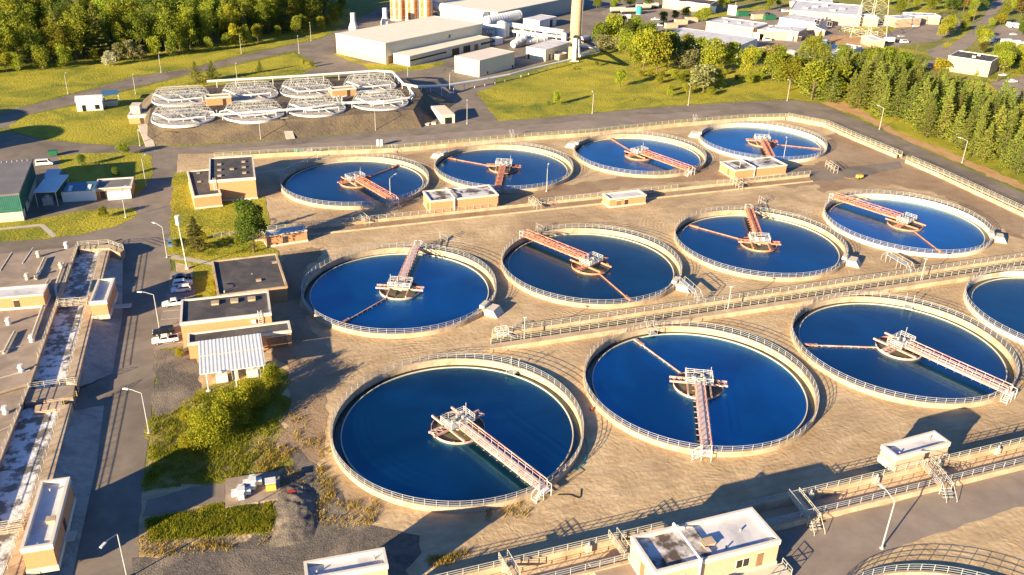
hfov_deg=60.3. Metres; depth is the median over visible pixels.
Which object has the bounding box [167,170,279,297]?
lawn
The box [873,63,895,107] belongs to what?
pine tree
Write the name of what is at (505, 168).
clarifier tank
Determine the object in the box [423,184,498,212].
pump hut
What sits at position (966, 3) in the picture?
broadleaf tree
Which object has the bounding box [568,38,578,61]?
white riser
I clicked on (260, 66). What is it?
pine tree
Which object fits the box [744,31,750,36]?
garage door
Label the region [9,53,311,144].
lawn
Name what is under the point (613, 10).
tank trailer
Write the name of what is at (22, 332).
aeration basin
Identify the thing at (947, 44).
lawn
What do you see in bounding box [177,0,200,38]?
broadleaf tree
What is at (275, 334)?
office annex
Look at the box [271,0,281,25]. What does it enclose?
broadleaf tree
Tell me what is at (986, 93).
pine tree
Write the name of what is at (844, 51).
broadleaf tree
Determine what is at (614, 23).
broadleaf tree
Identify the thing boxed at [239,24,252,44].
broadleaf tree
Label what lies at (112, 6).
broadleaf tree
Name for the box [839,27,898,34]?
lawn
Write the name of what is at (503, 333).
channel end stair
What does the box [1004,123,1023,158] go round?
pine tree
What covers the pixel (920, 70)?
pine tree
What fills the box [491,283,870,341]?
railing
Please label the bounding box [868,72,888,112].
pine tree
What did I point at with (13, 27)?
broadleaf tree
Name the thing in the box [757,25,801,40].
unit block
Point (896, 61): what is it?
pine tree
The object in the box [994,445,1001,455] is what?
gate valve
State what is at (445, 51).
window
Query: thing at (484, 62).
hall
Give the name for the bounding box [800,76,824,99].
pine tree
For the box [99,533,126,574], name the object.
street lamp
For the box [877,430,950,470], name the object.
pump hut
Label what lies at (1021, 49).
broadleaf tree
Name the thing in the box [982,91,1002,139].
pine tree
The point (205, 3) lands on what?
broadleaf tree
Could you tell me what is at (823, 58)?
pine tree
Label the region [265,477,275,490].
yellow cabinet
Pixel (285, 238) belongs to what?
door
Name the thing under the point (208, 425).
broadleaf tree
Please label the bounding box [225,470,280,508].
equipment pad
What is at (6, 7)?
broadleaf tree
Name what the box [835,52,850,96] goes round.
pine tree
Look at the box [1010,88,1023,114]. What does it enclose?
pine tree
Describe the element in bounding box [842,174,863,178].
compressor
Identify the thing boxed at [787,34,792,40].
garage door
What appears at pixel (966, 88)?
pine tree
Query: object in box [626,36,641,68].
broadleaf tree
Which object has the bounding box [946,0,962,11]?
broadleaf tree
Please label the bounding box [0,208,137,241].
lawn
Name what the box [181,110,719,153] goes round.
gravel strip
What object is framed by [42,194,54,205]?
machine unit
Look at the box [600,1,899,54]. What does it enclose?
truck yard
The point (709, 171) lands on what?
service track
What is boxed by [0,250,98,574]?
channel water
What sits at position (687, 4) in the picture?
garage door
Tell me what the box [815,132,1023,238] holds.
dirt patch
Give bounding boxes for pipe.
[207,70,403,88]
[211,86,414,119]
[404,59,571,95]
[578,39,599,57]
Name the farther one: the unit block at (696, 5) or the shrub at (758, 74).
the unit block at (696, 5)
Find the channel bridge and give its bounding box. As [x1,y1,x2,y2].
[25,384,75,405]
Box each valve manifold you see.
[209,110,224,117]
[332,95,346,101]
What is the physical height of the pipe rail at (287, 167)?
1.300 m
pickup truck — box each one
[152,333,177,344]
[162,297,185,307]
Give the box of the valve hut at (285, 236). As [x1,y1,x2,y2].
[263,225,307,246]
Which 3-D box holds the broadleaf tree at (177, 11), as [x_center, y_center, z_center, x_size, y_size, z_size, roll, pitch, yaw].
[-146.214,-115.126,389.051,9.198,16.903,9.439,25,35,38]
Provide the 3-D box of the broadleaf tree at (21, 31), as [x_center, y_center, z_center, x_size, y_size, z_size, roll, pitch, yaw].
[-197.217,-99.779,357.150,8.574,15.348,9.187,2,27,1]
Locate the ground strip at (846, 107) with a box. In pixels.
[823,101,1023,189]
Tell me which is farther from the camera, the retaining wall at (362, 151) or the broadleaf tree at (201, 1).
the broadleaf tree at (201, 1)
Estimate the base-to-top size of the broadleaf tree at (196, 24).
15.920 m
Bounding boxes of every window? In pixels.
[410,51,445,61]
[481,40,494,44]
[735,557,750,568]
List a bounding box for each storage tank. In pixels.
[215,371,228,383]
[231,370,239,379]
[246,367,261,378]
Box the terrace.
[832,487,1023,574]
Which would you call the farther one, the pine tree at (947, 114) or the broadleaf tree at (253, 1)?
the broadleaf tree at (253, 1)
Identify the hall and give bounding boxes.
[335,16,481,63]
[455,47,514,76]
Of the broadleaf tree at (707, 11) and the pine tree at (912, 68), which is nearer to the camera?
the pine tree at (912, 68)
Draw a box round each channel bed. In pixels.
[256,177,810,238]
[491,261,1023,343]
[505,450,1023,574]
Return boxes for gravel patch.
[132,450,420,574]
[150,347,200,416]
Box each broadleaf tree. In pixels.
[0,0,21,47]
[0,0,26,18]
[0,8,27,54]
[0,9,17,46]
[0,26,17,65]
[0,52,11,71]
[9,52,25,70]
[11,4,34,24]
[15,23,38,60]
[17,3,43,44]
[19,28,51,64]
[27,0,54,36]
[30,45,49,69]
[36,0,58,32]
[37,10,63,47]
[40,23,69,62]
[45,3,74,38]
[52,43,72,67]
[53,0,74,15]
[57,10,84,60]
[61,2,71,29]
[66,4,89,54]
[67,1,81,13]
[73,0,95,11]
[81,7,91,49]
[86,17,109,54]
[88,0,100,13]
[89,49,98,60]
[90,10,104,36]
[94,0,112,39]
[102,0,127,40]
[104,0,127,37]
[110,20,127,49]
[112,42,125,60]
[114,14,137,48]
[118,0,147,46]
[120,0,136,15]
[122,12,152,48]
[122,39,138,59]
[134,0,154,16]
[136,4,164,46]
[136,45,146,58]
[144,2,160,38]
[144,35,160,57]
[149,10,180,51]
[151,2,176,39]
[153,0,178,11]
[164,34,177,56]
[167,4,183,13]
[167,12,187,50]
[171,9,191,41]
[174,4,199,48]
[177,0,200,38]
[177,431,197,453]
[179,398,241,452]
[180,41,190,53]
[188,7,202,43]
[195,0,212,27]
[196,6,215,44]
[197,0,222,41]
[203,37,213,51]
[209,0,224,34]
[209,384,256,427]
[216,0,233,32]
[221,4,241,35]
[221,32,231,48]
[228,22,242,44]
[233,0,257,26]
[233,198,269,252]
[234,373,270,410]
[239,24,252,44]
[240,0,259,27]
[250,23,262,37]
[251,0,270,36]
[256,0,279,33]
[259,362,282,385]
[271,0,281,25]
[273,26,281,38]
[285,0,298,14]
[285,0,309,19]
[290,15,300,34]
[296,0,322,22]
[298,14,308,31]
[300,0,320,24]
[305,18,312,32]
[307,0,322,17]
[315,16,325,28]
[318,0,325,15]
[323,15,331,26]
[329,8,339,21]
[337,4,342,14]
[338,0,345,7]
[553,90,560,102]
[592,0,601,8]
[605,12,622,42]
[609,0,620,6]
[615,69,627,84]
[617,28,635,53]
[618,14,628,25]
[622,20,638,36]
[624,0,635,6]
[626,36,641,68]
[629,15,642,33]
[630,27,659,70]
[638,21,658,33]
[643,0,653,3]
[645,30,673,72]
[659,10,667,23]
[663,31,681,65]
[667,87,672,96]
[670,10,679,18]
[670,50,685,68]
[672,40,684,51]
[680,6,691,16]
[680,33,695,56]
[682,49,702,69]
[686,35,710,55]
[689,63,718,92]
[698,37,725,70]
[699,7,712,23]
[710,69,727,87]
[717,0,730,11]
[719,43,731,61]
[724,40,745,68]
[739,44,757,73]
[750,47,764,66]
[760,43,781,69]
[761,50,786,81]
[765,0,773,9]
[774,0,781,6]
[775,45,788,53]
[778,56,806,90]
[781,51,793,69]
[794,60,834,99]
[804,35,825,54]
[811,42,830,58]
[821,59,854,98]
[832,44,852,60]
[853,51,863,65]
[863,45,882,65]
[881,45,898,74]
[894,0,906,12]
[896,51,917,72]
[913,0,921,5]
[925,0,937,10]
[933,57,951,69]
[937,23,949,38]
[940,14,958,35]
[943,0,951,8]
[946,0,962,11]
[960,0,972,11]
[960,19,970,30]
[961,12,969,19]
[968,0,981,8]
[968,8,976,17]
[969,0,990,9]
[975,24,989,38]
[978,28,994,42]
[979,41,989,52]
[988,18,996,25]
[993,40,1012,62]
[994,50,1016,72]
[995,12,1007,24]
[1000,3,1011,12]
[1005,41,1014,50]
[1009,48,1022,67]
[1011,0,1019,11]
[1011,42,1023,55]
[1013,0,1023,15]
[1016,47,1023,65]
[1017,22,1023,34]
[1017,59,1023,77]
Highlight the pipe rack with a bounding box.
[516,29,546,37]
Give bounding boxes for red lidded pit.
[276,486,302,501]
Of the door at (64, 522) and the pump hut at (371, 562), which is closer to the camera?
the pump hut at (371, 562)
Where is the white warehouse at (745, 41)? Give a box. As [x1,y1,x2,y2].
[672,28,757,55]
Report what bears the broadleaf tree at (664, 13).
on the truck yard at (648, 15)
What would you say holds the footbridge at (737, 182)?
on the yard at (620, 479)
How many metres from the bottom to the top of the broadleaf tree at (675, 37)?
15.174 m
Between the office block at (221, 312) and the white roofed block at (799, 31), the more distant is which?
the white roofed block at (799, 31)
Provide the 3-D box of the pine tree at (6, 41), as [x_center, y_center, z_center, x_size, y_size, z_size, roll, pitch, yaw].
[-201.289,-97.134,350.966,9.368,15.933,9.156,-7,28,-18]
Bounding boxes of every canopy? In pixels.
[33,175,68,205]
[101,89,118,100]
[198,333,266,391]
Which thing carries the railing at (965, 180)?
on the channel wall at (1018, 208)
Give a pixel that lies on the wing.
(203, 195)
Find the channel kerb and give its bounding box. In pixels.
[255,180,812,240]
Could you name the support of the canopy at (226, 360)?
on the yard at (620, 479)
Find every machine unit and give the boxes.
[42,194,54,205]
[103,98,117,106]
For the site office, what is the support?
on the ground at (360, 8)
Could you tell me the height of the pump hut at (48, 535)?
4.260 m
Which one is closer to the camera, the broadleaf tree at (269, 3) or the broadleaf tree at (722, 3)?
the broadleaf tree at (269, 3)
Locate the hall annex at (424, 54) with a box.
[393,35,494,65]
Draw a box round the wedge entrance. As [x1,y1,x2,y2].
[431,105,454,123]
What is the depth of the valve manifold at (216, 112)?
280.39 m
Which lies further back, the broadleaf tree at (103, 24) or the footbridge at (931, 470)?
the broadleaf tree at (103, 24)
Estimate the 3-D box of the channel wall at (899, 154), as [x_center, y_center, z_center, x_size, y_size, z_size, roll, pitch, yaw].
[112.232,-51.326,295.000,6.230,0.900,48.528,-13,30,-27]
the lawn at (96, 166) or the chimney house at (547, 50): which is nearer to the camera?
the lawn at (96, 166)
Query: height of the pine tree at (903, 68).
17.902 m
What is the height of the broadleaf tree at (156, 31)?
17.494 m
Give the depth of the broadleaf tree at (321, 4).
448.90 m
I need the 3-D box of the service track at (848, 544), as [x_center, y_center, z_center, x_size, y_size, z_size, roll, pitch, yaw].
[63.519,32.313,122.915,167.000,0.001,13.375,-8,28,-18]
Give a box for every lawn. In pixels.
[0,7,351,106]
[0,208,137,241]
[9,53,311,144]
[56,152,152,195]
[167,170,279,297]
[332,53,446,71]
[476,48,1023,183]
[702,6,776,19]
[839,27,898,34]
[863,46,935,64]
[874,0,986,12]
[942,25,973,48]
[982,49,1023,81]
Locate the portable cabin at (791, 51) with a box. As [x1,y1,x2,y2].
[785,49,794,55]
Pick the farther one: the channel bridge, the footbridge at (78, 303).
the footbridge at (78, 303)
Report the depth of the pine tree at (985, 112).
280.20 m
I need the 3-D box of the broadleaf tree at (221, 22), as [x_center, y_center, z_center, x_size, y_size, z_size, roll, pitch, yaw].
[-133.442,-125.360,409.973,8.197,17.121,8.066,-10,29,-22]
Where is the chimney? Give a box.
[569,0,583,42]
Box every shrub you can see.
[76,154,85,165]
[96,206,108,217]
[111,166,120,176]
[114,144,129,155]
[171,239,178,247]
[174,348,183,357]
[178,405,193,421]
[207,278,215,288]
[207,289,216,296]
[220,238,227,244]
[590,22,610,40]
[595,34,614,50]
[613,37,627,52]
[647,70,653,76]
[656,75,662,83]
[668,69,680,76]
[674,73,684,81]
[681,70,690,78]
[681,83,693,93]
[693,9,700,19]
[707,86,714,95]
[743,73,753,83]
[754,70,763,80]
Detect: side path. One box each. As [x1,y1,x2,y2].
[0,224,55,236]
[167,254,211,264]
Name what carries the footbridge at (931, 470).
on the yard at (620, 479)
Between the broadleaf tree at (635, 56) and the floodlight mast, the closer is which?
the floodlight mast
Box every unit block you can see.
[662,0,736,14]
[705,17,767,39]
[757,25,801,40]
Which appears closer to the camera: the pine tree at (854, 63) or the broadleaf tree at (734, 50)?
the pine tree at (854, 63)
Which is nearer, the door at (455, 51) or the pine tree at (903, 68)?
the pine tree at (903, 68)
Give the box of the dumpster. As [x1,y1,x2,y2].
[47,149,56,155]
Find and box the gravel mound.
[269,482,317,547]
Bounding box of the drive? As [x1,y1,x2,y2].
[142,483,224,516]
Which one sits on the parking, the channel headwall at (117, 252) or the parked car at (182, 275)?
the parked car at (182, 275)
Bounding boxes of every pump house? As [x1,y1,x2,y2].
[205,93,231,105]
[329,85,355,96]
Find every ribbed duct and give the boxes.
[433,1,488,22]
[482,10,522,24]
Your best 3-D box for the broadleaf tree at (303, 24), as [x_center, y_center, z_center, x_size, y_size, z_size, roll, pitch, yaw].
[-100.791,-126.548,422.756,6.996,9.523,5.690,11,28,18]
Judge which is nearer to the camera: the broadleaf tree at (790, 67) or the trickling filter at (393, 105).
the trickling filter at (393, 105)
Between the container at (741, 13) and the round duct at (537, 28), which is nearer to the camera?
the round duct at (537, 28)
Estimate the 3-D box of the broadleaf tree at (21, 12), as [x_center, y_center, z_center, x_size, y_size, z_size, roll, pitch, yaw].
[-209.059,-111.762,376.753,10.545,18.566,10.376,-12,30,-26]
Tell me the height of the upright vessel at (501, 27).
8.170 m
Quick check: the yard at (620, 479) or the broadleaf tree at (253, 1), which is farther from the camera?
the broadleaf tree at (253, 1)
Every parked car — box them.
[152,325,174,336]
[168,239,173,246]
[171,283,190,293]
[172,273,191,279]
[172,278,192,286]
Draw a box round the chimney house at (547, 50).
[526,39,570,60]
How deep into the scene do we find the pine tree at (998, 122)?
272.84 m
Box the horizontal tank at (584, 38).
[580,35,589,42]
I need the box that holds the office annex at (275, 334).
[187,320,291,358]
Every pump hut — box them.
[0,284,50,310]
[20,477,75,574]
[89,278,131,319]
[303,547,388,574]
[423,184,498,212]
[602,189,646,207]
[629,507,792,574]
[719,156,786,179]
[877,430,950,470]
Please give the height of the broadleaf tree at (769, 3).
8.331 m
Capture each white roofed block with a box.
[767,24,806,40]
[779,14,831,28]
[789,0,832,6]
[789,0,862,26]
[804,24,824,35]
[859,13,878,26]
[884,14,921,27]
[903,12,940,24]
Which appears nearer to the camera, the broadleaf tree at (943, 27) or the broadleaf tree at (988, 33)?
the broadleaf tree at (988, 33)
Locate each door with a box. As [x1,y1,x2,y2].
[12,299,19,306]
[63,517,66,531]
[100,190,105,197]
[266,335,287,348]
[282,235,287,242]
[388,55,392,62]
[452,47,458,55]
[463,44,470,52]
[639,561,644,574]
[670,0,678,9]
[686,1,694,10]
[708,26,714,31]
[717,27,723,32]
[726,28,732,33]
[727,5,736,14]
[735,30,741,35]
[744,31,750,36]
[753,32,759,39]
[755,551,764,566]
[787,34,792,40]
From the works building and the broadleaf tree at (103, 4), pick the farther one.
the broadleaf tree at (103, 4)
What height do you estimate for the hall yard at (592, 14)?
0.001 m
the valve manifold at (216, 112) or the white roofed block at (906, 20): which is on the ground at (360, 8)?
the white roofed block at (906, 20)
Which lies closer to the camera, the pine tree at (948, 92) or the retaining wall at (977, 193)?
the retaining wall at (977, 193)
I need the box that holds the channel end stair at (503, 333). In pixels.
[495,325,517,338]
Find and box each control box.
[490,36,502,44]
[554,52,567,59]
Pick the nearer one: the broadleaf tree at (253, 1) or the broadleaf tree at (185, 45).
the broadleaf tree at (185, 45)
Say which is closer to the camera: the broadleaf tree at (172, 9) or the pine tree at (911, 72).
the pine tree at (911, 72)
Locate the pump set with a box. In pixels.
[296,148,316,151]
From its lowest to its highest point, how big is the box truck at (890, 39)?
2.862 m
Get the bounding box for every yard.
[138,115,1023,574]
[334,0,658,127]
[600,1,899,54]
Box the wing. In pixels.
[187,169,222,208]
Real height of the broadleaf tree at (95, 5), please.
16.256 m
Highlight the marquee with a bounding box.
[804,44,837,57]
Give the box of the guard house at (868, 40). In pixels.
[860,35,885,47]
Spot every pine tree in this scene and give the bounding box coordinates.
[0,23,23,60]
[42,6,73,56]
[83,1,113,57]
[179,216,208,252]
[185,60,209,83]
[202,60,220,79]
[238,6,250,38]
[256,60,262,71]
[275,0,295,32]
[785,45,804,84]
[791,44,814,89]
[795,41,804,79]
[800,55,816,92]
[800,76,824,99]
[806,43,818,75]
[808,49,829,94]
[816,51,821,60]
[819,48,832,87]
[819,63,837,98]
[821,69,842,103]
[823,42,832,64]
[833,45,845,80]
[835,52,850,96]
[835,53,844,91]
[842,69,857,102]
[843,44,859,75]
[843,54,860,94]
[847,53,855,87]
[848,74,871,108]
[849,64,871,101]
[850,57,870,93]
[853,58,886,108]
[857,48,868,85]
[862,48,877,89]
[862,52,882,89]
[867,60,884,96]
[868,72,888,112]
[872,50,886,80]
[873,60,892,101]
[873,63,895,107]
[873,84,892,115]
[885,65,907,112]
[885,69,909,117]
[887,53,900,90]
[893,63,905,94]
[893,81,921,121]
[894,59,919,94]
[896,66,916,104]
[904,59,930,100]
[904,63,923,103]
[904,75,931,128]
[907,72,928,111]
[908,56,926,92]
[909,77,939,123]
[910,92,940,132]
[916,99,939,137]
[918,86,940,123]
[928,81,958,136]
[929,92,956,138]
[934,65,943,86]
[936,71,948,114]
[937,65,950,96]
[937,77,956,121]
[938,88,955,120]
[945,102,967,143]
[949,111,973,150]
[950,87,966,132]
[951,78,970,122]
[953,72,962,106]
[955,92,984,140]
[962,78,982,121]
[963,100,990,147]
[965,69,979,110]
[965,118,985,157]
[966,82,989,118]
[966,95,992,139]
[967,79,983,113]
[969,87,999,138]
[972,89,988,125]
[973,122,996,162]
[976,102,1007,157]
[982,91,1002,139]
[987,111,1018,164]
[993,77,1009,103]
[997,85,1021,140]
[997,92,1007,123]
[997,107,1019,149]
[998,128,1023,169]
[1000,85,1015,120]
[1000,99,1023,137]
[1004,116,1023,156]
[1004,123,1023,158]
[1009,144,1023,173]
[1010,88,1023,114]
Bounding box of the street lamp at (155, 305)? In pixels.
[137,291,159,326]
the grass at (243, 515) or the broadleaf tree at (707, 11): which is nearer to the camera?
the grass at (243, 515)
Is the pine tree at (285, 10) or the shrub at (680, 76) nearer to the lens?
the shrub at (680, 76)
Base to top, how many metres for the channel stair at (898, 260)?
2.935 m
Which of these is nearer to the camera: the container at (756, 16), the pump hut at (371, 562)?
the pump hut at (371, 562)
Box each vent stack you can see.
[349,12,357,30]
[381,8,389,24]
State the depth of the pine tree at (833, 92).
331.04 m
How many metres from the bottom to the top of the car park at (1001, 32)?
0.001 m
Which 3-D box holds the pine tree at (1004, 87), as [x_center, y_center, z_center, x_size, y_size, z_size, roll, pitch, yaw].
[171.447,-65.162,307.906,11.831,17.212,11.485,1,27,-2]
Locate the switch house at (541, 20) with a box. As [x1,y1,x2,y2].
[523,14,556,26]
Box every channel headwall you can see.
[35,402,60,413]
[78,244,125,259]
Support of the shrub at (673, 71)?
on the lawn at (530, 95)
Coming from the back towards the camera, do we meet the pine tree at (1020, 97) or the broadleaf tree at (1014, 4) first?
the broadleaf tree at (1014, 4)
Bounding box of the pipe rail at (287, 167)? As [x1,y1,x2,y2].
[256,154,317,176]
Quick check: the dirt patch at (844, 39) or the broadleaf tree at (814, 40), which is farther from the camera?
the dirt patch at (844, 39)
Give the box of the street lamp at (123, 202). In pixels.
[121,185,126,217]
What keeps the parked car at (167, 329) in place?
on the parking
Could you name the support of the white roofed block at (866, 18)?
on the ground at (360, 8)
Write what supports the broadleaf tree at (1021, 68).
on the ground at (360, 8)
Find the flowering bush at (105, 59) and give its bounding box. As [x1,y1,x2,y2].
[101,50,116,65]
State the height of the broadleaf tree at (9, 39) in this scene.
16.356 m
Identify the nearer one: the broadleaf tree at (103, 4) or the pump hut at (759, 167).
the pump hut at (759, 167)
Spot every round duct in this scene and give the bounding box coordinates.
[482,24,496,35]
[509,22,564,36]
[510,34,526,47]
[512,30,560,39]
[524,35,547,44]
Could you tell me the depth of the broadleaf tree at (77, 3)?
385.39 m
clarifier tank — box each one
[279,153,428,209]
[301,240,503,338]
[330,353,583,512]
[431,141,572,192]
[501,224,693,308]
[565,130,706,177]
[583,320,819,461]
[674,204,860,281]
[688,119,827,162]
[790,291,1019,408]
[823,190,1006,257]
[856,564,988,574]
[963,266,1023,344]
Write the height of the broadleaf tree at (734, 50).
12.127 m
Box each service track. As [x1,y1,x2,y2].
[284,154,903,226]
[775,470,1023,574]
[777,161,902,180]
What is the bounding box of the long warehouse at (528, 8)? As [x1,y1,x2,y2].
[437,0,584,24]
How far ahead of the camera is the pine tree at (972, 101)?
302.99 m
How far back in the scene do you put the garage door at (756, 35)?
441.01 m
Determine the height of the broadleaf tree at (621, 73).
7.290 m
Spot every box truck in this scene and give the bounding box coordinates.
[884,37,896,43]
[986,36,996,41]
[1005,21,1012,27]
[1012,22,1018,28]
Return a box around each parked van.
[35,158,53,165]
[762,37,771,41]
[900,39,908,42]
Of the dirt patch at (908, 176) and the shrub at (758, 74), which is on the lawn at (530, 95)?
the shrub at (758, 74)
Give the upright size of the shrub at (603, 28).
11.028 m
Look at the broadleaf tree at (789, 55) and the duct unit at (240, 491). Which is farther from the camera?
the broadleaf tree at (789, 55)
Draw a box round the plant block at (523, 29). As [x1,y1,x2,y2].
[516,28,528,36]
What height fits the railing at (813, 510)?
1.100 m
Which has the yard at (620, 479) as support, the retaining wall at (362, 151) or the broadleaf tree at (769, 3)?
the retaining wall at (362, 151)
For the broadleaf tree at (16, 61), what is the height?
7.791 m
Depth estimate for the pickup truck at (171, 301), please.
174.85 m
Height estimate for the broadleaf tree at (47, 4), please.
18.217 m
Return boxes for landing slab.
[588,555,636,574]
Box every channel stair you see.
[679,276,703,301]
[881,250,915,272]
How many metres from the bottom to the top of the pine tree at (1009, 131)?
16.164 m
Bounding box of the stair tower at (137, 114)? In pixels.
[128,102,147,123]
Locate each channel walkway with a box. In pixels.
[5,403,73,574]
[66,250,110,393]
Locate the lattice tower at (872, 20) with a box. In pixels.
[850,0,888,38]
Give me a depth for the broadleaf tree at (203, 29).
388.86 m
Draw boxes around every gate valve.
[502,561,508,573]
[585,542,591,553]
[807,489,813,500]
[873,474,879,484]
[935,459,942,469]
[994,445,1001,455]
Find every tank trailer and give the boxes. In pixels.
[610,7,625,13]
[620,7,635,13]
[636,4,650,9]
[644,2,658,8]
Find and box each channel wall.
[259,174,809,233]
[453,440,1023,574]
[490,265,1023,352]
[492,256,1023,337]
[569,462,1023,574]
[788,116,901,156]
[910,159,1023,211]
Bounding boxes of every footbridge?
[0,518,24,534]
[56,297,87,306]
[356,211,369,224]
[498,549,520,574]
[528,196,540,206]
[608,527,630,557]
[730,177,742,188]
[788,487,824,535]
[825,160,838,172]
[920,455,957,502]
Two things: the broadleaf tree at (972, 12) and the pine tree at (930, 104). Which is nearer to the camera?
the pine tree at (930, 104)
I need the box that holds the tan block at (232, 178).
[209,155,257,200]
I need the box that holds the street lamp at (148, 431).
[122,387,150,433]
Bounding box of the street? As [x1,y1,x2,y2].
[920,0,1004,65]
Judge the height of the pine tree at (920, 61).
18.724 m
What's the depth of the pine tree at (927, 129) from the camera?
292.54 m
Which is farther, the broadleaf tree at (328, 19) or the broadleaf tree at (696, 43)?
the broadleaf tree at (328, 19)
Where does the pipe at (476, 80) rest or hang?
on the hall yard at (592, 14)
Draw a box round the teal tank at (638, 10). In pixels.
[636,6,641,14]
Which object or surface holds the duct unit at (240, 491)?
on the equipment pad
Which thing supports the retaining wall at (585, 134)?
on the yard at (620, 479)
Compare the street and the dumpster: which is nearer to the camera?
the dumpster
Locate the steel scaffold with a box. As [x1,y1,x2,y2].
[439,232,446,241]
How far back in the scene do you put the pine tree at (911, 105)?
308.88 m
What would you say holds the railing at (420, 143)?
on the retaining wall at (362, 151)
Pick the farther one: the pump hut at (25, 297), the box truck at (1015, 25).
the box truck at (1015, 25)
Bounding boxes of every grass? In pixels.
[140,375,289,540]
[141,368,293,490]
[146,502,273,541]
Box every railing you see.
[0,384,27,455]
[1,399,61,574]
[28,377,74,386]
[37,242,77,355]
[65,248,100,380]
[78,239,123,248]
[219,133,524,155]
[262,203,495,229]
[436,437,1023,574]
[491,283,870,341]
[492,275,866,333]
[525,113,785,135]
[541,184,677,200]
[541,457,1023,574]
[717,171,810,182]
[786,113,897,153]
[791,113,902,152]
[839,26,877,35]
[867,253,1023,278]
[871,261,1023,286]
[906,156,1023,210]
[911,156,1023,207]
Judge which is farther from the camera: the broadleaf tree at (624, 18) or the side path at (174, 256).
the broadleaf tree at (624, 18)
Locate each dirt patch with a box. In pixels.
[271,346,356,463]
[282,247,329,352]
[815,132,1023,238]
[829,34,891,47]
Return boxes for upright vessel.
[497,20,506,38]
[506,22,509,37]
[561,32,566,40]
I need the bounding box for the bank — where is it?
[142,75,455,145]
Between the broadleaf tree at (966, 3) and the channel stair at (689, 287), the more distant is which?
the broadleaf tree at (966, 3)
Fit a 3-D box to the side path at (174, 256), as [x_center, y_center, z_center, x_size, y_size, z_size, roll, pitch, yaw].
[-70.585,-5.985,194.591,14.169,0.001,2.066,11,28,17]
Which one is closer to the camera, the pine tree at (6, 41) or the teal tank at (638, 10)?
the pine tree at (6, 41)
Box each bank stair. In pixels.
[138,124,154,146]
[280,117,294,138]
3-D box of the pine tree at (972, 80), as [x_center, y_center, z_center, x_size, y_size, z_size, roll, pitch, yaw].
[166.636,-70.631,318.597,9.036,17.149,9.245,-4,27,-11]
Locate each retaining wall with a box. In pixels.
[214,137,524,158]
[525,116,784,140]
[785,116,896,157]
[905,159,1023,216]
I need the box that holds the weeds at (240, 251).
[171,175,262,257]
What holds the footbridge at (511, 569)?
on the channel wall at (598, 546)
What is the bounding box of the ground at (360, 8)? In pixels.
[0,0,1023,524]
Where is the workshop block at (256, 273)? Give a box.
[212,253,288,302]
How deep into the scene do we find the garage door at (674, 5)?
519.89 m
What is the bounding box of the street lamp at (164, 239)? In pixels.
[152,222,167,257]
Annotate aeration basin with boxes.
[0,241,78,466]
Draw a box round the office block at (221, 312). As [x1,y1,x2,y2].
[180,290,271,346]
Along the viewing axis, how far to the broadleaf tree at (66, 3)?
394.27 m
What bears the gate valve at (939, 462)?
attached to the channel wall at (598, 546)
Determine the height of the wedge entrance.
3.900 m
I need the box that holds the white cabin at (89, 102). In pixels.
[75,94,103,111]
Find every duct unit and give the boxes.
[231,483,250,499]
[243,474,261,489]
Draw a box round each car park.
[888,14,963,43]
[990,25,1023,49]
[990,76,1023,98]
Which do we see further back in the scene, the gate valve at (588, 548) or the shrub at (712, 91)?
the shrub at (712, 91)
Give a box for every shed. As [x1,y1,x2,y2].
[44,169,62,177]
[61,181,97,201]
[95,177,134,198]
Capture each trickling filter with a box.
[151,85,209,106]
[151,102,214,127]
[222,81,277,101]
[223,99,283,123]
[280,77,332,97]
[286,94,345,116]
[343,73,395,92]
[352,89,407,110]
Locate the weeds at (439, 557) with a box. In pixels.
[135,412,547,568]
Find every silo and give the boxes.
[390,0,404,20]
[404,0,418,20]
[418,0,432,17]
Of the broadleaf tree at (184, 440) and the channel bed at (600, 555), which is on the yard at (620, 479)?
the channel bed at (600, 555)
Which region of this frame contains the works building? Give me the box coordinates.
[0,159,36,222]
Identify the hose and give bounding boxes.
[573,437,587,469]
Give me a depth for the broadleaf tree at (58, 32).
352.34 m
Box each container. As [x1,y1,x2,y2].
[107,188,131,199]
[664,22,678,28]
[674,19,687,24]
[685,17,697,22]
[736,11,748,16]
[751,14,763,19]
[763,14,775,19]
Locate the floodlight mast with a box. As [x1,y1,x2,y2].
[174,215,188,269]
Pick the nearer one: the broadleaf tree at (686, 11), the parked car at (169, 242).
the parked car at (169, 242)
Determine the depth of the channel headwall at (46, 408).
140.95 m
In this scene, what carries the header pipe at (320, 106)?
on the bank
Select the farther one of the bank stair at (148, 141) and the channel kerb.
the bank stair at (148, 141)
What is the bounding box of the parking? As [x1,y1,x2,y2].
[153,271,194,349]
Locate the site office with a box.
[832,44,862,58]
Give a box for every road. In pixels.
[0,23,494,128]
[0,132,177,574]
[114,100,1023,208]
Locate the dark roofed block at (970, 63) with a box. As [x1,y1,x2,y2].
[946,50,999,76]
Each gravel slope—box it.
[34,405,103,574]
[79,257,122,386]
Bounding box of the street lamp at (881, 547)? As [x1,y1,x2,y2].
[878,483,894,549]

